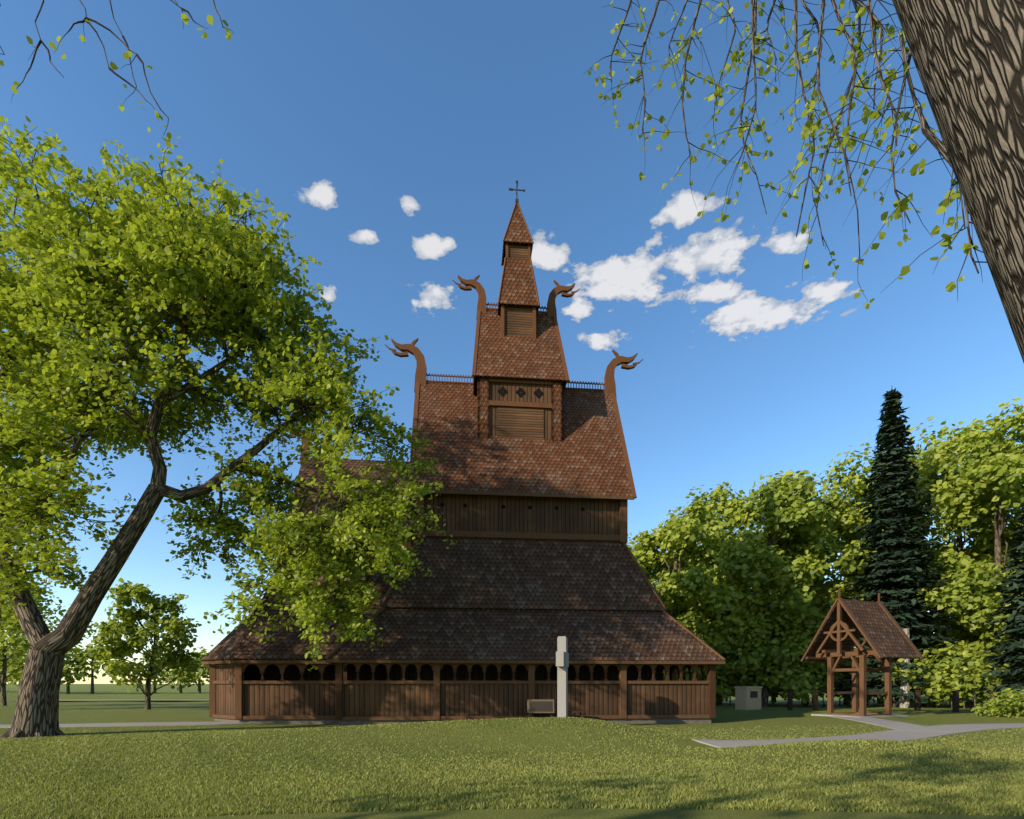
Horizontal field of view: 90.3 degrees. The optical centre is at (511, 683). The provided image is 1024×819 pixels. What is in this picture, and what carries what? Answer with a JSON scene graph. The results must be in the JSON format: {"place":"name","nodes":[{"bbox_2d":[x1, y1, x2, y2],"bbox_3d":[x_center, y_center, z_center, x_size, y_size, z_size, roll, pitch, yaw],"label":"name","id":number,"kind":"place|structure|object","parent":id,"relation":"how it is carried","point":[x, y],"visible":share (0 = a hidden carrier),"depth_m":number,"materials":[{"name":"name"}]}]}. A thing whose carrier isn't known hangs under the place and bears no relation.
{"place":"outdoors","nodes":[
{"label":"outdoors","id":0,"kind":"place"},
{"bbox_2d":[7,699,208,700],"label":"road","id":1,"kind":"structure","parent":0,"point":[129,700],"depth_m":64.56,"materials":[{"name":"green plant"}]},
{"bbox_2d":[0,0,232,146],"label":"twigs","id":2,"kind":"object","parent":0,"point":[128,54],"visible":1,"depth_m":7.03,"materials":[{"name":"green plant"}]},
{"bbox_2d":[214,244,710,725],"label":"stave church walls","id":3,"kind":"structure","parent":0,"point":[490,513],"depth_m":21.09,"materials":[{"name":"brown wood"}]},
{"bbox_2d":[201,204,724,660],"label":"stave church roofs","id":4,"kind":"structure","parent":3,"relation":"on","point":[493,599],"depth_m":22.27,"materials":[{"name":"brown wood"}]},
{"bbox_2d":[509,181,524,202],"bbox_3d":[0.250,-24.785,25.800,0.708,1.310,0.511,0,0,-40],"label":"cross","id":5,"kind":"object","parent":4,"relation":"on","point":[516,190],"visible":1,"depth_m":25.77,"materials":[{"name":"grey metal"}]},
{"bbox_2d":[242,663,707,680],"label":"stave church arcades","id":6,"kind":"object","parent":3,"relation":"attached to","point":[680,668],"visible":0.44,"depth_m":20.02,"materials":[{"name":"brown wood"}]},
{"bbox_2d":[0,684,1023,818],"bbox_3d":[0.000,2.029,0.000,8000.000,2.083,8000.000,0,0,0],"label":"ground","id":7,"kind":"structure","parent":0,"point":[727,715],"depth_m":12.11,"materials":[{"name":"green plant"}]},
{"bbox_2d":[0,575,60,672],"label":"tree","id":8,"kind":"object","parent":7,"relation":"on","point":[14,656],"visible":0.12,"depth_m":56.68,"materials":[{"name":"green plant"}]},
{"bbox_2d":[0,521,61,655],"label":"tree","id":9,"kind":"object","parent":7,"relation":"on","point":[16,644],"visible":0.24,"depth_m":32.37,"materials":[{"name":"green plant"}]},
{"bbox_2d":[0,550,98,705],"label":"tree","id":10,"kind":"object","parent":7,"relation":"on","point":[4,678],"visible":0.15,"depth_m":40.08,"materials":[{"name":"green plant"}]},
{"bbox_2d":[0,721,250,727],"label":"walk","id":11,"kind":"structure","parent":7,"relation":"on","point":[144,724],"depth_m":19.02,"materials":[{"name":"concrete"}]},
{"bbox_2d":[81,577,205,709],"bbox_3d":[-21.559,-2.029,29.756,6.553,8.124,5.048,0,0,0],"label":"tree","id":12,"kind":"object","parent":7,"relation":"on","point":[110,635],"visible":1,"depth_m":29.28,"materials":[{"name":"green plant"}]},
{"bbox_2d":[0,116,456,737],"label":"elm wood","id":13,"kind":"object","parent":7,"relation":"on","point":[192,274],"visible":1,"depth_m":14.81,"materials":[{"name":"green plant"}]},
{"bbox_2d":[202,202,725,719],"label":"wooden trim","id":14,"kind":"structure","parent":7,"relation":"on","point":[608,382],"depth_m":22.11,"materials":[{"name":"brown wood"}]},
{"bbox_2d":[0,642,970,693],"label":"trees","id":15,"kind":"object","parent":7,"relation":"on","point":[67,674],"visible":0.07,"depth_m":121.17,"materials":[{"name":"green plant"}]},
{"bbox_2d":[527,699,553,716],"bbox_3d":[1.063,1.085,18.900,1.000,0.985,0.208,0,0,0],"label":"info plaque","id":16,"kind":"object","parent":7,"relation":"on","point":[540,705],"visible":0.78,"depth_m":18.86,"materials":[{"name":"brown wood"}]},
{"bbox_2d":[531,711,587,718],"bbox_3d":[1.732,1.292,19.600,2.300,0.475,0.500,0,0,0],"label":"bench","id":17,"kind":"object","parent":7,"relation":"on","point":[580,712],"visible":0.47,"depth_m":19.37,"materials":[{"name":"brown wood"}]},
{"bbox_2d":[556,636,568,717],"bbox_3d":[1.744,-0.015,17.600,0.950,3.200,1.050,0,0,16],"label":"memorial cross","id":18,"kind":"object","parent":7,"relation":"on","point":[562,659],"visible":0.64,"depth_m":17.44,"materials":[{"name":"stone"}]},
{"bbox_2d":[626,542,709,638],"bbox_3d":[11.427,-5.223,43.476,9.350,15.182,9.508,0,0,13],"label":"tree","id":19,"kind":"object","parent":7,"relation":"on","point":[680,610],"visible":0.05,"depth_m":39.70,"materials":[{"name":"green plant"}]},
{"bbox_2d":[628,501,784,699],"bbox_3d":[13.418,-5.965,40.003,13.896,16.458,10.511,0,0,0],"label":"tree","id":20,"kind":"object","parent":7,"relation":"on","point":[676,536],"visible":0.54,"depth_m":38.02,"materials":[{"name":"green plant"}]},
{"bbox_2d":[652,545,760,673],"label":"tree","id":21,"kind":"object","parent":7,"relation":"on","point":[660,575],"visible":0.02,"depth_m":50.57,"materials":[{"name":"green plant"}]},
{"bbox_2d":[663,482,801,704],"bbox_3d":[18.167,-7.394,42.102,11.459,19.516,12.733,0,0,0],"label":"tree","id":22,"kind":"object","parent":7,"relation":"on","point":[734,515],"visible":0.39,"depth_m":39.38,"materials":[{"name":"green plant"}]},
{"bbox_2d":[734,686,762,709],"bbox_3d":[14.829,0.905,32.000,1.320,1.450,1.000,0,0,-20],"label":"utility cabinet","id":23,"kind":"object","parent":7,"relation":"on","point":[747,697],"visible":0.97,"depth_m":31.62,"materials":[{"name":"grey metal"}]},
{"bbox_2d":[701,470,836,706],"bbox_3d":[19.357,-7.023,38.471,8.866,18.652,12.385,0,0,24],"label":"tree","id":24,"kind":"object","parent":7,"relation":"on","point":[794,618],"visible":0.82,"depth_m":36.88,"materials":[{"name":"green plant"}]},
{"bbox_2d":[736,525,836,701],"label":"tree","id":25,"kind":"object","parent":7,"relation":"on","point":[767,629],"depth_m":54.71,"materials":[{"name":"green plant"}]},
{"bbox_2d":[787,691,792,709],"bbox_3d":[16.639,1.025,30.500,0.260,1.160,0.260,0,0,0],"label":"path post","id":26,"kind":"object","parent":7,"relation":"on","point":[789,700],"visible":0.97,"depth_m":30.40,"materials":[{"name":"brown wood"}]},
{"bbox_2d":[583,0,1023,362],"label":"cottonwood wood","id":27,"kind":"object","parent":7,"relation":"on","point":[967,56],"visible":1,"depth_m":3.27,"materials":[{"name":"green plant"}]},
{"bbox_2d":[812,691,818,710],"bbox_3d":[17.568,1.001,29.500,0.260,1.160,0.260,0,0,0],"label":"path post","id":28,"kind":"object","parent":7,"relation":"on","point":[815,700],"visible":1,"depth_m":29.40,"materials":[{"name":"brown wood"}]},
{"bbox_2d":[755,470,898,704],"bbox_3d":[25.347,-7.702,43.166,11.171,20.080,13.063,0,0,-34],"label":"tree","id":29,"kind":"object","parent":7,"relation":"on","point":[835,505],"visible":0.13,"depth_m":39.77,"materials":[{"name":"green plant"}]},
{"bbox_2d":[663,628,1023,708],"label":"bushes","id":30,"kind":"object","parent":7,"relation":"on","point":[943,682],"visible":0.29,"depth_m":33.95,"materials":[{"name":"green plant"}]},
{"bbox_2d":[722,703,982,704],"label":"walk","id":31,"kind":"structure","parent":7,"relation":"on","point":[821,703],"depth_m":49.31,"materials":[{"name":"concrete"}]},
{"bbox_2d":[692,723,1023,747],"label":"walk","id":32,"kind":"structure","parent":7,"relation":"on","point":[898,735],"depth_m":15.02,"materials":[{"name":"concrete"}]},
{"bbox_2d":[811,713,908,717],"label":"concrete slab","id":33,"kind":"structure","parent":7,"relation":"on","point":[880,716],"depth_m":23.81,"materials":[{"name":"grey concrete"}]},
{"bbox_2d":[801,589,924,715],"bbox_3d":[16.741,-1.394,24.551,3.100,6.100,3.867,0,0,-22],"label":"timber frame","id":34,"kind":"object","parent":7,"relation":"on","point":[861,653],"visible":0.69,"depth_m":24.09,"materials":[{"name":"brown wood"}]},
{"bbox_2d":[803,599,919,661],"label":"gable roof","id":35,"kind":"structure","parent":34,"relation":"on","point":[886,636],"depth_m":24.06,"materials":[{"name":"brown wood"}]},
{"bbox_2d":[787,442,953,704],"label":"tree","id":36,"kind":"object","parent":7,"relation":"on","point":[844,478],"visible":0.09,"depth_m":44.99,"materials":[{"name":"green plant"}]},
{"bbox_2d":[822,482,956,702],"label":"tree","id":37,"kind":"object","parent":7,"relation":"on","point":[880,699],"visible":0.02,"depth_m":49.06,"materials":[{"name":"green plant"}]},
{"bbox_2d":[828,716,951,731],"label":"walkway","id":38,"kind":"structure","parent":7,"relation":"on","point":[890,724],"depth_m":18.78,"materials":[{"name":"concrete"}]},
{"bbox_2d":[825,388,961,706],"bbox_3d":[27.474,-9.780,37.021,9.022,23.700,8.877,0,0,0],"label":"tall spruce wood","id":39,"kind":"object","parent":7,"relation":"on","point":[895,540],"visible":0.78,"depth_m":36.29,"materials":[{"name":"green plant"}]},
{"bbox_2d":[899,628,909,707],"bbox_3d":[26.718,-0.981,34.674,0.589,5.508,0.766,0,0,35],"label":"pale trunk","id":40,"kind":"object","parent":7,"relation":"on","point":[904,703],"visible":0.54,"depth_m":34.50,"materials":[{"name":"white plant"}]},
{"bbox_2d":[913,690,921,710],"bbox_3d":[22.673,0.947,28.500,0.260,1.160,0.260,0,0,0],"label":"path post","id":41,"kind":"object","parent":7,"relation":"on","point":[917,700],"visible":1,"depth_m":28.40,"materials":[{"name":"brown wood"}]},
{"bbox_2d":[839,416,1017,704],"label":"tree","id":42,"kind":"object","parent":7,"relation":"on","point":[941,433],"visible":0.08,"depth_m":43.12,"materials":[{"name":"green plant"}]},
{"bbox_2d":[853,397,1023,705],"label":"tree","id":43,"kind":"object","parent":7,"relation":"on","point":[938,487],"visible":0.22,"depth_m":38.44,"materials":[{"name":"green plant"}]},
{"bbox_2d":[951,691,959,711],"bbox_3d":[23.940,0.970,27.500,0.260,1.160,0.260,0,0,0],"label":"path post","id":44,"kind":"object","parent":7,"relation":"on","point":[955,701],"visible":0.92,"depth_m":27.40,"materials":[{"name":"brown wood"}]},
{"bbox_2d":[913,425,1023,697],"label":"tree","id":45,"kind":"object","parent":7,"relation":"on","point":[972,582],"visible":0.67,"depth_m":35.08,"materials":[{"name":"green plant"}]},
{"bbox_2d":[926,502,1012,702],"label":"tree","id":46,"kind":"object","parent":7,"relation":"on","point":[952,532],"visible":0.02,"depth_m":54.59,"materials":[{"name":"green plant"}]},
{"bbox_2d":[930,443,1023,591],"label":"tree","id":47,"kind":"object","parent":7,"relation":"on","point":[987,555],"visible":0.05,"depth_m":39.36,"materials":[{"name":"green plant"}]},
{"bbox_2d":[955,410,1023,636],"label":"tree","id":48,"kind":"object","parent":7,"relation":"on","point":[1005,432],"visible":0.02,"depth_m":37.27,"materials":[{"name":"green plant"}]},
{"bbox_2d":[989,691,998,698],"bbox_3d":[24.584,0.986,26.000,0.260,1.160,0.260,0,0,0],"label":"path post","id":49,"kind":"object","parent":7,"relation":"on","point":[990,692],"visible":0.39,"depth_m":25.96,"materials":[{"name":"brown wood"}]},
{"bbox_2d":[971,503,1023,709],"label":"spruce wood","id":50,"kind":"object","parent":7,"relation":"on","point":[1015,652],"visible":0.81,"depth_m":30.25,"materials":[{"name":"green plant"}]},
{"bbox_2d":[971,688,1023,717],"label":"bush","id":51,"kind":"object","parent":7,"relation":"on","point":[1005,704],"visible":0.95,"depth_m":23.73,"materials":[{"name":"green plant"}]},
{"bbox_2d":[1011,689,1023,697],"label":"shrub wood","id":52,"kind":"object","parent":7,"relation":"on","point":[1018,692],"visible":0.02,"depth_m":25.05,"materials":[{"name":"green plant"}]},
{"bbox_2d":[1015,694,1023,713],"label":"bush","id":53,"kind":"object","parent":7,"relation":"on","point":[1022,707],"visible":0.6,"depth_m":23.36,"materials":[{"name":"green plant"}]},
{"bbox_2d":[0,0,1023,683],"label":"sky","id":54,"kind":"structure","parent":0,"point":[393,137],"materials":[{"name":"blue"}]}
]}

